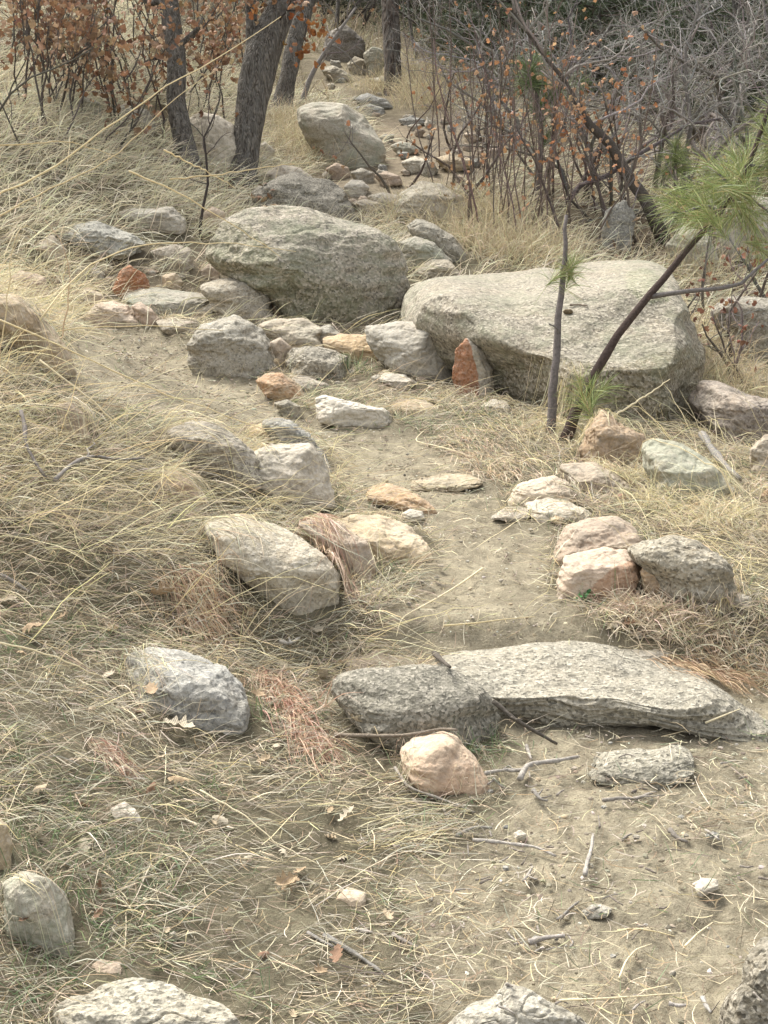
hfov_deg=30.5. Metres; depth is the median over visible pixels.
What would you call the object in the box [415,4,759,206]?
bare oak
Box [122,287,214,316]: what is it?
rock
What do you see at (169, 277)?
rock
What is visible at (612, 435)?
rock
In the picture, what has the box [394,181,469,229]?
boulder
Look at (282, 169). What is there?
rock
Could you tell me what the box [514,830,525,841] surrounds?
rock
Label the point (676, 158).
young pine
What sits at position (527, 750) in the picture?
twig
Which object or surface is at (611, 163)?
scrub oak
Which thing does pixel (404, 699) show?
rock
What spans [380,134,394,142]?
stone
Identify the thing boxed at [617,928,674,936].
grass stalk
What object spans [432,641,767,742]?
boulder
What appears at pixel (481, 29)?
bare oak
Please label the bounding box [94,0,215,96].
scrub oak
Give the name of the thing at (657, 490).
grass clump
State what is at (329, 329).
rock
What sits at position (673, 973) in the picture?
stone
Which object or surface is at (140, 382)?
grass stalk
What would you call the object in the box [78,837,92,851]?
oak leaf
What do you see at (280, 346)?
rock
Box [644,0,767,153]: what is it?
bare oak
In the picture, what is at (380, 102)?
rock
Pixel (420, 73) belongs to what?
grass clump
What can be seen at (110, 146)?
hillside grass
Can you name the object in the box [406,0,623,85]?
bushy pine
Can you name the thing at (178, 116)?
oak tree
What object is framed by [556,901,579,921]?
twig
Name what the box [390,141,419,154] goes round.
rock
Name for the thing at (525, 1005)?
rock
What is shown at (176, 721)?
oak leaf
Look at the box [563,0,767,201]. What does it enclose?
bare oak
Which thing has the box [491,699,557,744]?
twig
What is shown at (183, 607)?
grass tuft
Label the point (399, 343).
boulder
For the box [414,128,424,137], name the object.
stone
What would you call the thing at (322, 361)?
rock
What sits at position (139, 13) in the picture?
scrub oak
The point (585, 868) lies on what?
twig
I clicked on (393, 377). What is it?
rock
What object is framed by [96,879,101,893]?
oak leaf
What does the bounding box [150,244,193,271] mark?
rock
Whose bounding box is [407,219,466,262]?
rock
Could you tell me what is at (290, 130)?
grass clump
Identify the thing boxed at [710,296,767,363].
boulder
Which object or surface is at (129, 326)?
grass stalk
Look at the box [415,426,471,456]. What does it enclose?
grass stalk
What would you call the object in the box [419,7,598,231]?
stem thicket
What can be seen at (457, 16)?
bare oak
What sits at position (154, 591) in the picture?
oak leaf
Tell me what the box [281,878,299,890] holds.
oak leaf
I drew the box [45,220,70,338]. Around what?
grass stalk
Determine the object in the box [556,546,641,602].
boulder
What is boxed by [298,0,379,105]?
oak sapling
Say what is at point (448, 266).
rock
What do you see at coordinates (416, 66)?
grass clump
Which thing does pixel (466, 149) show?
stone
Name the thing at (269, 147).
rock
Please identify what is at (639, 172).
scrub oak
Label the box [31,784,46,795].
oak leaf
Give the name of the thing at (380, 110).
rock
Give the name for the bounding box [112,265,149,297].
rock
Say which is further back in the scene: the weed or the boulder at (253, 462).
the boulder at (253, 462)
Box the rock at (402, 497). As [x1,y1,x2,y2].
[366,483,436,513]
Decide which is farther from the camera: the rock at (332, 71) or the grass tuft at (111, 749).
the rock at (332, 71)
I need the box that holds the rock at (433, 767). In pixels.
[400,731,490,797]
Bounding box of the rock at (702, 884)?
[692,878,718,897]
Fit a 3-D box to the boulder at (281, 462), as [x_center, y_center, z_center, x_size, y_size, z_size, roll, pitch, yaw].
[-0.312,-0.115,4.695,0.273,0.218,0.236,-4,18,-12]
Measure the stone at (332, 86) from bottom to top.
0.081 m
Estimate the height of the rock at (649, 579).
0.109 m
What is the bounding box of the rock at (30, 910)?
[2,871,74,957]
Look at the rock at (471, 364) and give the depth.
6.27 m
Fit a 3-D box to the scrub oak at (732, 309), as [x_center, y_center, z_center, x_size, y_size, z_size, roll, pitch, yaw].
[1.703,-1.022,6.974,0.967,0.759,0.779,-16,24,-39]
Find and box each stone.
[91,270,104,279]
[99,264,112,270]
[144,269,158,275]
[180,271,189,277]
[273,358,284,365]
[322,171,331,179]
[327,83,335,88]
[330,59,340,66]
[371,374,380,383]
[372,111,380,118]
[378,164,387,170]
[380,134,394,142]
[398,152,408,158]
[401,169,409,175]
[408,124,420,130]
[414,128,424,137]
[416,377,427,383]
[420,161,436,176]
[425,117,435,129]
[463,133,477,142]
[463,143,473,151]
[474,158,482,166]
[502,865,508,872]
[632,834,639,839]
[669,970,675,976]
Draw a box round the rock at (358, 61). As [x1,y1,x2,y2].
[347,56,367,73]
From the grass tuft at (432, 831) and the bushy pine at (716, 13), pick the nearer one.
the grass tuft at (432, 831)
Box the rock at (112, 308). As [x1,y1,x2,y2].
[84,301,137,325]
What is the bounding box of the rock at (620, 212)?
[598,200,635,250]
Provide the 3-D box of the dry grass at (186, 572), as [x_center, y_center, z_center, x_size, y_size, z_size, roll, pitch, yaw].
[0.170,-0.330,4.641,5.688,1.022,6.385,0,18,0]
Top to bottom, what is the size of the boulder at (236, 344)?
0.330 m
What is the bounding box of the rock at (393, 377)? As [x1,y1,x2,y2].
[379,372,415,388]
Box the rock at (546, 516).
[524,497,591,522]
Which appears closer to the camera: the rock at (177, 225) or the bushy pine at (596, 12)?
the rock at (177, 225)
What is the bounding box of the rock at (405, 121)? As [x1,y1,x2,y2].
[398,117,425,125]
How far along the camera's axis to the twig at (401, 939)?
2.66 m
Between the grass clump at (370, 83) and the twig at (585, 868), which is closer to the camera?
the twig at (585, 868)
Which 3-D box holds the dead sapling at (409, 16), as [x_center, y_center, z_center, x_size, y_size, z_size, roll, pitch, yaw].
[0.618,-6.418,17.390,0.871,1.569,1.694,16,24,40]
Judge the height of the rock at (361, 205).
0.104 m
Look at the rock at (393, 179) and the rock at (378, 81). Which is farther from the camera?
the rock at (378, 81)
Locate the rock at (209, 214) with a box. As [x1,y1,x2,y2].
[199,206,224,231]
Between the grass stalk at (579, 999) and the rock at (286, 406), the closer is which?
the grass stalk at (579, 999)
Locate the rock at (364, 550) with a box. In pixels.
[299,517,375,579]
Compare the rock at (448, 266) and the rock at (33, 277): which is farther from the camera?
the rock at (448, 266)
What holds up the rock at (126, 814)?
on the ground at (486, 558)
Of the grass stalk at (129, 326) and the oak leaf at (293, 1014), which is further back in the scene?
the grass stalk at (129, 326)
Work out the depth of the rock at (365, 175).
10.76 m
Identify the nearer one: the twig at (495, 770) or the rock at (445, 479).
the twig at (495, 770)
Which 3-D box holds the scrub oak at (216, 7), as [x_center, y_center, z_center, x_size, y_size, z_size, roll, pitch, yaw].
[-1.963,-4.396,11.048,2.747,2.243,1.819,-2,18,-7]
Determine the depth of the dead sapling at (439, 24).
16.95 m
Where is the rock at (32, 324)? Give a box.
[0,294,76,380]
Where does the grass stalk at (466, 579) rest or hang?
on the ground at (486, 558)
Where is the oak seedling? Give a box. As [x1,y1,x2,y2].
[178,70,230,239]
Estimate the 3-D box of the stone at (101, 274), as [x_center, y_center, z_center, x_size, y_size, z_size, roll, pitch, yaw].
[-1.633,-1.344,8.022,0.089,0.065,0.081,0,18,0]
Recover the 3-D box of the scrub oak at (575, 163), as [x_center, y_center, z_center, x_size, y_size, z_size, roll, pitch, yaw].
[1.232,-2.894,10.280,0.716,1.255,1.451,-13,22,-34]
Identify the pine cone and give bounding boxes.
[563,309,572,313]
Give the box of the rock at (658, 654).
[628,649,670,662]
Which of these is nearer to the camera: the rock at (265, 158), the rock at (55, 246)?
the rock at (55, 246)
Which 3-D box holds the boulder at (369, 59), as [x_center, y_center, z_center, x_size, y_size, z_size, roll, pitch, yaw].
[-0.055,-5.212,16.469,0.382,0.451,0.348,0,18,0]
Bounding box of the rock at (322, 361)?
[285,346,349,379]
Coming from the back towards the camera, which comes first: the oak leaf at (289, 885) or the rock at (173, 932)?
the oak leaf at (289, 885)
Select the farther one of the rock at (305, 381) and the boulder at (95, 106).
the boulder at (95, 106)
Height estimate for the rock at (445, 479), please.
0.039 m
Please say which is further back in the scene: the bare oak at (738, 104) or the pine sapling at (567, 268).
the bare oak at (738, 104)
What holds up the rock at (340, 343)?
on the ground at (486, 558)
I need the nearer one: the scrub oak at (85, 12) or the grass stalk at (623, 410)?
the grass stalk at (623, 410)
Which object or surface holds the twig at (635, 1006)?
on the ground at (486, 558)
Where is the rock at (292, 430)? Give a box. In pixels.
[262,417,331,471]
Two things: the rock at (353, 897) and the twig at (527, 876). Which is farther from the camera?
the twig at (527, 876)
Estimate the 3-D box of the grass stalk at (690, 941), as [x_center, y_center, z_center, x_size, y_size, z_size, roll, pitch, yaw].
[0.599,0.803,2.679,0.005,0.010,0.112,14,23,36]
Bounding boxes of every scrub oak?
[0,0,40,66]
[0,0,115,112]
[0,0,139,138]
[0,0,151,110]
[0,0,210,156]
[0,0,226,155]
[6,0,145,104]
[29,0,238,138]
[45,0,242,99]
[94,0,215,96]
[108,0,166,63]
[133,0,245,118]
[182,0,297,103]
[192,0,266,78]
[208,1,235,41]
[313,80,548,198]
[406,2,544,150]
[492,35,645,201]
[498,5,677,212]
[501,56,694,246]
[536,71,729,243]
[670,191,767,324]
[686,237,767,386]
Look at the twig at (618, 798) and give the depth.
3.15 m
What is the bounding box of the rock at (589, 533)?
[553,516,641,565]
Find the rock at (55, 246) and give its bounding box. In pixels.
[36,235,66,264]
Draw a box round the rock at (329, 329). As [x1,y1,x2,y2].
[319,324,339,345]
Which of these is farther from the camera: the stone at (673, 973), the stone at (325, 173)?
the stone at (325, 173)
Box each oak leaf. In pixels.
[0,594,16,601]
[19,622,41,635]
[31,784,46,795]
[33,822,43,841]
[54,612,66,619]
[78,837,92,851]
[91,908,102,920]
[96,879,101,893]
[99,623,118,631]
[103,668,114,676]
[144,682,157,693]
[146,782,155,793]
[148,582,174,594]
[164,714,195,727]
[167,776,188,784]
[212,815,227,824]
[247,607,255,614]
[251,685,265,695]
[256,751,269,761]
[257,951,268,957]
[275,870,297,884]
[277,658,287,668]
[279,847,287,856]
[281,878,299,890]
[289,1009,298,1016]
[292,866,305,872]
[311,624,324,631]
[315,663,327,681]
[315,963,327,971]
[324,833,336,838]
[329,943,342,962]
[333,659,342,667]
[337,805,353,820]
[348,712,361,721]
[382,908,393,918]
[606,619,622,629]
[622,617,635,624]
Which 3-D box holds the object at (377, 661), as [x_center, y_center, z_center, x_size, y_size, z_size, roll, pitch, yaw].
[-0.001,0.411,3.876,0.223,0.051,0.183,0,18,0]
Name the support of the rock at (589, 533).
on the ground at (486, 558)
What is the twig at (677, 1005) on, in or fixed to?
on the ground at (486, 558)
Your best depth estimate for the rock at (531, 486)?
4.87 m
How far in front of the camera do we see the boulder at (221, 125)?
10.52 m
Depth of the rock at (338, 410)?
5.85 m
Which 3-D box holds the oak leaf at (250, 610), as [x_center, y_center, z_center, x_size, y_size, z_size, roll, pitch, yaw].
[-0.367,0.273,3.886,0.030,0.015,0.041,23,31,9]
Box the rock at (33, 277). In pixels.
[5,270,49,301]
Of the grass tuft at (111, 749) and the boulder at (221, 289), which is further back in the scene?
the boulder at (221, 289)
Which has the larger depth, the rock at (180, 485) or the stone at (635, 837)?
the rock at (180, 485)
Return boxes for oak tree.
[142,0,300,171]
[227,0,340,186]
[268,0,314,111]
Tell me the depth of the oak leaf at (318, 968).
2.56 m
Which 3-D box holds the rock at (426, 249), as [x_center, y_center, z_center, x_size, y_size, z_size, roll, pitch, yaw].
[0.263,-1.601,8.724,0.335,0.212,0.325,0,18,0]
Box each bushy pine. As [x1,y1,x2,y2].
[234,0,381,17]
[354,0,428,20]
[371,0,532,37]
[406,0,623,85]
[443,0,629,49]
[472,0,719,104]
[552,0,724,62]
[601,0,767,125]
[647,0,767,87]
[738,0,767,96]
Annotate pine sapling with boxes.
[535,215,596,438]
[554,91,767,447]
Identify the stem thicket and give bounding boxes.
[391,0,550,205]
[396,0,569,169]
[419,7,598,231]
[437,1,564,194]
[437,14,603,236]
[474,0,680,228]
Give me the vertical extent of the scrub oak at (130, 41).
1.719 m
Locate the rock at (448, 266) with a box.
[416,259,459,277]
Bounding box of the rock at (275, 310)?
[272,305,279,314]
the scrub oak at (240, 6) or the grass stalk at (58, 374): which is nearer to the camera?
the grass stalk at (58, 374)
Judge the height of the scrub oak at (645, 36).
1.423 m
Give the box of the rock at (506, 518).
[491,506,530,521]
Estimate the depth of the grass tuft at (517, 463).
5.41 m
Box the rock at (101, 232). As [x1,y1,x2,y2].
[63,221,145,259]
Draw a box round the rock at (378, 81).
[372,77,383,90]
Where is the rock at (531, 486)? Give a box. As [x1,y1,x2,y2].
[508,475,574,506]
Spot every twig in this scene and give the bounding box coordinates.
[0,573,30,593]
[19,409,46,477]
[53,442,144,481]
[279,637,300,644]
[306,930,333,947]
[322,933,384,974]
[334,728,457,737]
[355,927,372,932]
[391,932,417,947]
[393,766,474,812]
[432,650,450,668]
[454,888,471,891]
[455,826,492,837]
[472,838,556,856]
[479,878,492,884]
[484,768,514,774]
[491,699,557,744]
[492,777,506,788]
[498,1005,514,1014]
[507,755,579,780]
[510,847,524,852]
[522,866,537,882]
[524,744,531,758]
[528,934,564,945]
[531,788,547,801]
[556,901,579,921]
[567,933,573,948]
[570,304,587,306]
[583,833,593,876]
[602,791,664,801]
[631,788,647,793]
[631,1000,645,1010]
[667,827,687,842]
[668,1001,685,1007]
[698,431,741,480]
[700,995,711,1013]
[704,829,719,839]
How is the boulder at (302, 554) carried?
on the ground at (486, 558)
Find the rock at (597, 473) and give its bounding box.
[559,462,631,494]
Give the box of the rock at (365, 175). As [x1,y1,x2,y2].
[350,168,374,182]
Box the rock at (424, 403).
[390,399,438,418]
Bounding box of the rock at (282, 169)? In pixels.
[265,165,311,182]
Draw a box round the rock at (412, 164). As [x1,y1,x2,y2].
[401,156,431,174]
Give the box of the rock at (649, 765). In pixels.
[588,745,695,789]
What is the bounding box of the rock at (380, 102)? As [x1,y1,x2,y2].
[353,93,392,108]
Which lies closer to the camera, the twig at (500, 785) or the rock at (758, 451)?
the twig at (500, 785)
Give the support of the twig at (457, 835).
on the ground at (486, 558)
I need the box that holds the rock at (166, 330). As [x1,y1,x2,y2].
[156,317,199,334]
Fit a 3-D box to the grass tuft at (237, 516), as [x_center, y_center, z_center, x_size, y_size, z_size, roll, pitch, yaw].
[-0.422,0.154,4.039,0.512,0.275,0.330,13,22,36]
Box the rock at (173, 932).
[169,931,177,941]
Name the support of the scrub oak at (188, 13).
on the ground at (486, 558)
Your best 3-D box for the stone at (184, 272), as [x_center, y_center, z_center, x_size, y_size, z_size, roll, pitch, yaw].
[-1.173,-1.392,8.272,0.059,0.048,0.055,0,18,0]
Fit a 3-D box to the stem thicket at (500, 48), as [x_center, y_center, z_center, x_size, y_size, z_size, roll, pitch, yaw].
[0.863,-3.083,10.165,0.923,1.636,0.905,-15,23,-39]
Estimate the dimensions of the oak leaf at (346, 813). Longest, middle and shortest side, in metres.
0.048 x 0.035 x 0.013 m
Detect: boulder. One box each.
[52,977,240,1023]
[67,97,101,121]
[107,104,155,133]
[167,421,261,492]
[186,314,275,378]
[189,113,235,172]
[200,278,273,323]
[205,205,409,321]
[205,517,340,614]
[247,171,359,222]
[254,443,334,511]
[297,102,385,168]
[321,25,364,61]
[363,47,383,77]
[364,321,451,379]
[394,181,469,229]
[400,260,705,422]
[416,40,430,55]
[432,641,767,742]
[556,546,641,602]
[627,535,736,614]
[641,438,737,504]
[665,227,718,277]
[687,380,767,442]
[705,189,767,261]
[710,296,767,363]
[718,937,767,1023]
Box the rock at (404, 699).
[331,664,500,749]
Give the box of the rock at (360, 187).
[343,180,369,196]
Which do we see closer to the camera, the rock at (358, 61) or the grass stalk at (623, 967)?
the grass stalk at (623, 967)
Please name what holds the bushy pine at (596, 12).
on the ground at (486, 558)
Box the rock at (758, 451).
[749,434,767,477]
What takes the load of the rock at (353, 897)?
on the ground at (486, 558)
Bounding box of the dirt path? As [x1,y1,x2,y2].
[5,189,767,1023]
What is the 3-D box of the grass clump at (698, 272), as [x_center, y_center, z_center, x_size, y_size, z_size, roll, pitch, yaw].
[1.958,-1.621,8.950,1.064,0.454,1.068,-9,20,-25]
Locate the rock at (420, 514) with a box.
[402,509,424,521]
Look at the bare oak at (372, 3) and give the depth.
18.43 m
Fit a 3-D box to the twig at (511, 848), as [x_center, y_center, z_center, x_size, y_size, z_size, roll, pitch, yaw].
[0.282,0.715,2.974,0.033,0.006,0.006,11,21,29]
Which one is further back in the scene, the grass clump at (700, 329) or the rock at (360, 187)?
the rock at (360, 187)
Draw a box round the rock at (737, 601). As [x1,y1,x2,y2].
[734,593,751,608]
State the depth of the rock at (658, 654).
3.86 m
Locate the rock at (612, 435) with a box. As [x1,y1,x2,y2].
[577,409,645,466]
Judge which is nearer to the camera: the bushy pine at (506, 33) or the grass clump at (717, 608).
the grass clump at (717, 608)
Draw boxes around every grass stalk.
[0,16,280,193]
[0,71,213,215]
[0,141,119,158]
[0,225,36,348]
[0,319,357,466]
[0,483,214,539]
[0,642,208,689]
[39,242,295,320]
[39,359,248,504]
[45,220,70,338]
[56,325,222,331]
[129,170,280,256]
[163,149,234,187]
[170,162,310,179]
[200,789,319,864]
[396,567,482,635]
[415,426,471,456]
[444,616,534,625]
[559,992,689,1001]
[610,438,763,509]
[612,379,669,416]
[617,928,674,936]
[618,943,651,978]
[684,922,712,946]
[705,709,738,723]
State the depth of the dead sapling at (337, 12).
19.17 m
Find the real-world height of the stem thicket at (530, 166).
1.478 m
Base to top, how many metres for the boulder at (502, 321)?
0.673 m
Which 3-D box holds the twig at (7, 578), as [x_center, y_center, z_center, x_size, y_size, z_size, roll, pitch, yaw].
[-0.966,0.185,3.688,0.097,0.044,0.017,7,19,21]
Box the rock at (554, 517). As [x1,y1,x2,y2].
[549,515,564,524]
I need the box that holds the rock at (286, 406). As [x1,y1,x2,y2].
[274,399,302,419]
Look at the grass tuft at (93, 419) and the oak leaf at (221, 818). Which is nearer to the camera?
the oak leaf at (221, 818)
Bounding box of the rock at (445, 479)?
[410,472,482,491]
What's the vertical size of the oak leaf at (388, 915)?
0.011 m
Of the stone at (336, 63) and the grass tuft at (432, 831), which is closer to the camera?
the grass tuft at (432, 831)
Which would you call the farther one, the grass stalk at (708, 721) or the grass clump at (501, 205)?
the grass clump at (501, 205)
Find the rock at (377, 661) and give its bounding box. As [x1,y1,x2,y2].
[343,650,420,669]
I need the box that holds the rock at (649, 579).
[640,569,668,598]
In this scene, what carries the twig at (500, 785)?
on the ground at (486, 558)
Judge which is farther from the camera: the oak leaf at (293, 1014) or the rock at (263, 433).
the rock at (263, 433)
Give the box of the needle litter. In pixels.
[0,323,767,1023]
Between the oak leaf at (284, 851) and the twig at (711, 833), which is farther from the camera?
the twig at (711, 833)
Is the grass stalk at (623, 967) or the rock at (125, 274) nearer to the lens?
the grass stalk at (623, 967)
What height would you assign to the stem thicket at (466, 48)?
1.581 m
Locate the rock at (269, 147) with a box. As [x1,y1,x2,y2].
[259,142,274,160]
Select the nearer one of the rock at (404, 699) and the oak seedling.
the rock at (404, 699)
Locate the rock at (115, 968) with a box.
[91,959,121,974]
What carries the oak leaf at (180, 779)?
on the ground at (486, 558)
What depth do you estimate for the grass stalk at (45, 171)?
4.73 m
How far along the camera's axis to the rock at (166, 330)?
7.26 m
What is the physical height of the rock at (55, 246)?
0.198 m
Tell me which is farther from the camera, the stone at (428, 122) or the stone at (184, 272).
the stone at (428, 122)
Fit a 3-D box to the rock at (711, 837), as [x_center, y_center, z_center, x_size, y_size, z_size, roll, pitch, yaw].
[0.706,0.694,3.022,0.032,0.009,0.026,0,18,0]
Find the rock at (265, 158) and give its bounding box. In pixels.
[258,156,271,171]
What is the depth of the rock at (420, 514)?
4.75 m
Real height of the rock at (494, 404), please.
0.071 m
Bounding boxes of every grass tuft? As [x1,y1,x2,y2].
[0,861,73,982]
[2,292,86,387]
[39,398,137,466]
[42,261,100,295]
[86,737,151,792]
[101,640,201,716]
[130,529,265,654]
[141,463,227,527]
[156,413,268,506]
[173,513,315,633]
[240,665,358,778]
[286,512,372,624]
[333,799,502,872]
[416,421,587,485]
[481,362,644,464]
[488,352,634,446]
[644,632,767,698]
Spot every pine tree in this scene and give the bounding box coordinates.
[381,0,401,95]
[495,0,727,57]
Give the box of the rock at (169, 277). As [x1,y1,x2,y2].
[162,273,183,289]
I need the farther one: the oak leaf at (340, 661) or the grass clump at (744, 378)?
the grass clump at (744, 378)
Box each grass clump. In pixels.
[232,90,350,129]
[261,129,378,173]
[263,107,306,149]
[318,64,428,96]
[332,348,383,376]
[334,555,426,625]
[338,165,516,232]
[346,176,467,236]
[365,38,463,82]
[371,72,477,115]
[374,62,465,100]
[382,182,535,256]
[402,46,490,85]
[415,196,566,266]
[427,159,579,235]
[434,202,596,271]
[473,200,640,268]
[542,467,671,521]
[569,448,655,492]
[571,579,689,654]
[593,564,753,669]
[594,458,758,525]
[611,222,766,297]
[640,463,767,544]
[644,576,767,665]
[680,289,767,368]
[696,330,767,397]
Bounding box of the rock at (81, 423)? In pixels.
[56,400,90,442]
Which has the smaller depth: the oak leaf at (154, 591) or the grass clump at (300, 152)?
the oak leaf at (154, 591)
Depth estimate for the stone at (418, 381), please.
6.47 m
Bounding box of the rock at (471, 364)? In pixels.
[452,338,493,395]
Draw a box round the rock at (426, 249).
[399,236,452,267]
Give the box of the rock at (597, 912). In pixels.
[581,904,611,918]
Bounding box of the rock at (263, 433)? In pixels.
[243,423,273,445]
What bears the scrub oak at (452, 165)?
on the ground at (486, 558)
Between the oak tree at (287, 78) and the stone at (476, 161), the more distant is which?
the oak tree at (287, 78)
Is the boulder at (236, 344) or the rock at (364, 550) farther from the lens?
the boulder at (236, 344)
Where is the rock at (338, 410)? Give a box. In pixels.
[315,395,391,427]
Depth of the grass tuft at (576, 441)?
5.61 m
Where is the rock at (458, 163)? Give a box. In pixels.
[435,153,472,172]
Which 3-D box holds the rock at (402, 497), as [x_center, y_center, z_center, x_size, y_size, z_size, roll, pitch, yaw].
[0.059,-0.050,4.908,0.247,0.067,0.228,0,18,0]
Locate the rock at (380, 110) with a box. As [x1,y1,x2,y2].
[351,104,384,114]
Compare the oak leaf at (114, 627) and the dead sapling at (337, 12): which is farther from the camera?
the dead sapling at (337, 12)
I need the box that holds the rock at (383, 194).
[368,192,396,208]
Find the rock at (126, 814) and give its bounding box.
[110,802,141,821]
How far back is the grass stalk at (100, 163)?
4.84 m
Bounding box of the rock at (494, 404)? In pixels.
[481,399,509,414]
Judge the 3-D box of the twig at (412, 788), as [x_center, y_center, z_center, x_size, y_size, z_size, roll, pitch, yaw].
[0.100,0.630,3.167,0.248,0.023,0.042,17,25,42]
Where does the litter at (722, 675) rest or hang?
on the ground at (486, 558)
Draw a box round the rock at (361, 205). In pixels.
[351,199,381,211]
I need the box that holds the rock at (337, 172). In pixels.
[326,163,349,181]
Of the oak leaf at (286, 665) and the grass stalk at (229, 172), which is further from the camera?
the grass stalk at (229, 172)
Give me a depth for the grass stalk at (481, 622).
3.93 m
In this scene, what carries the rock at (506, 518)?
on the ground at (486, 558)
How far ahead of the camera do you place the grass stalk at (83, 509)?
4.05 m
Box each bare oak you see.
[320,0,406,30]
[346,0,578,78]
[359,0,497,42]
[382,0,607,143]
[389,0,709,152]
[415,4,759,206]
[423,1,767,192]
[437,0,727,140]
[497,0,679,245]
[530,0,767,172]
[544,0,767,177]
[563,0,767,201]
[568,29,767,226]
[622,0,767,132]
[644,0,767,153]
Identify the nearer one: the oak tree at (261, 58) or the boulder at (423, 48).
the oak tree at (261, 58)
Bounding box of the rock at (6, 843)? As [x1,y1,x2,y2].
[0,819,12,869]
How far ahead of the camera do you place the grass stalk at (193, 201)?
5.55 m
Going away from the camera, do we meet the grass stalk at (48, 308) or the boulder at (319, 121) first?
the grass stalk at (48, 308)
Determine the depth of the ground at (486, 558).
3.23 m
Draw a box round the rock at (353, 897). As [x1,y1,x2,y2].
[336,887,365,907]
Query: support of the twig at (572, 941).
on the ground at (486, 558)
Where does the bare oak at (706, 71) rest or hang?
on the ground at (486, 558)
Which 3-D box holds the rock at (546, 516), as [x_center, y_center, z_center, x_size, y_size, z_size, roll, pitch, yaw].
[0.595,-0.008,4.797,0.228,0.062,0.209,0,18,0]
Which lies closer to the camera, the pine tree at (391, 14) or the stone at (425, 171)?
the stone at (425, 171)
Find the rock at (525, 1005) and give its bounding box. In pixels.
[448,982,586,1023]
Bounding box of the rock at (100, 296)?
[75,287,107,305]
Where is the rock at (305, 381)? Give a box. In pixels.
[290,377,327,390]
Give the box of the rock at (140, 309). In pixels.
[132,302,158,324]
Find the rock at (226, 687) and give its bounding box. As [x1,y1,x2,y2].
[125,647,249,734]
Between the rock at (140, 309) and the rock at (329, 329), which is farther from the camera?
the rock at (140, 309)
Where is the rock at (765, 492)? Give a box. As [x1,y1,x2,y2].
[761,488,767,505]
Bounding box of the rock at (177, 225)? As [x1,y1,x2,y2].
[119,206,186,234]
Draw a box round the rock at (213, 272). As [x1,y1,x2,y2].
[200,264,219,279]
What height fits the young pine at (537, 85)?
1.276 m
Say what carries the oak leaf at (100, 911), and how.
on the ground at (486, 558)
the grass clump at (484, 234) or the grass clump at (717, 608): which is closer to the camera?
the grass clump at (717, 608)
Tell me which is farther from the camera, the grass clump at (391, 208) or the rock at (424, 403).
the grass clump at (391, 208)
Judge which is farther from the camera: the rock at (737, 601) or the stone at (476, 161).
the stone at (476, 161)
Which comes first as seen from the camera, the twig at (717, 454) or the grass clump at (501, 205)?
the twig at (717, 454)
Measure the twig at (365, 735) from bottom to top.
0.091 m
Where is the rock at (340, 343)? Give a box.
[323,333,377,363]
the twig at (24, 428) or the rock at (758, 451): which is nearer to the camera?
the twig at (24, 428)
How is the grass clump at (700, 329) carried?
on the ground at (486, 558)
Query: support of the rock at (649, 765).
on the ground at (486, 558)
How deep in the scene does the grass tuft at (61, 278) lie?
7.88 m
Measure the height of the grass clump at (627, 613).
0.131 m
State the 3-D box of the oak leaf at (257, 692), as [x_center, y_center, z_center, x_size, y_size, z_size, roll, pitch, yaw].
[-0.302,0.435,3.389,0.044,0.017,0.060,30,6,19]
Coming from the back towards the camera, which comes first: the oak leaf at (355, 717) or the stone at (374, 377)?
the stone at (374, 377)
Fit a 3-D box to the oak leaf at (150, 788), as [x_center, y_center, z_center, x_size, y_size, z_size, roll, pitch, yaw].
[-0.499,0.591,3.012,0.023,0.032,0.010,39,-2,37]
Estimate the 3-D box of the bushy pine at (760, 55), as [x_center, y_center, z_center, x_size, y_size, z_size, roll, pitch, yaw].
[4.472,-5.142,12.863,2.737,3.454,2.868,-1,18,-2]
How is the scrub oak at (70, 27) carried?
on the ground at (486, 558)
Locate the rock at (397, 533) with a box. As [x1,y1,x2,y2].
[339,514,432,563]
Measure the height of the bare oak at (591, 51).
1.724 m
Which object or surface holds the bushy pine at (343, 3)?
on the ground at (486, 558)
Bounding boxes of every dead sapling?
[334,0,339,28]
[364,0,452,59]
[368,0,457,58]
[413,0,518,63]
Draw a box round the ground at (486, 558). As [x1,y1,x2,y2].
[0,0,767,1023]
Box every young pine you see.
[508,20,596,203]
[645,130,702,219]
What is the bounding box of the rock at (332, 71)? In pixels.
[321,65,354,81]
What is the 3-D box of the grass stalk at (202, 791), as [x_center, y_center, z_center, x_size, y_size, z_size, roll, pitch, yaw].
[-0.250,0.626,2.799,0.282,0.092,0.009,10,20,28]
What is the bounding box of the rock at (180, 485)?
[155,472,208,513]
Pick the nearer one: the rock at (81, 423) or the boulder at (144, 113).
the rock at (81, 423)
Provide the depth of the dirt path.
3.38 m
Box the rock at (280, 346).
[270,337,290,364]
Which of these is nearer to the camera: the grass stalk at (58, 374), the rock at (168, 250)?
the grass stalk at (58, 374)
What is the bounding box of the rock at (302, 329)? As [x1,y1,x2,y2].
[258,318,322,347]
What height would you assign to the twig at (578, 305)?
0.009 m
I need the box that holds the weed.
[576,589,597,600]
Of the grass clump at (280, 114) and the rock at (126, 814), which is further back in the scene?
the grass clump at (280, 114)
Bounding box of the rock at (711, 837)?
[706,831,718,838]
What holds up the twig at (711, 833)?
on the ground at (486, 558)
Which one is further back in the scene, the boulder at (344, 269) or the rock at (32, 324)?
the boulder at (344, 269)
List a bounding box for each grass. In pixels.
[0,0,767,375]
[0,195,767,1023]
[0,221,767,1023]
[0,272,767,1023]
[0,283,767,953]
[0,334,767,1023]
[129,0,762,106]
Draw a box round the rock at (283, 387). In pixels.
[256,372,303,400]
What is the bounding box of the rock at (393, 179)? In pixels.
[375,171,402,186]
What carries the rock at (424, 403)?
on the ground at (486, 558)

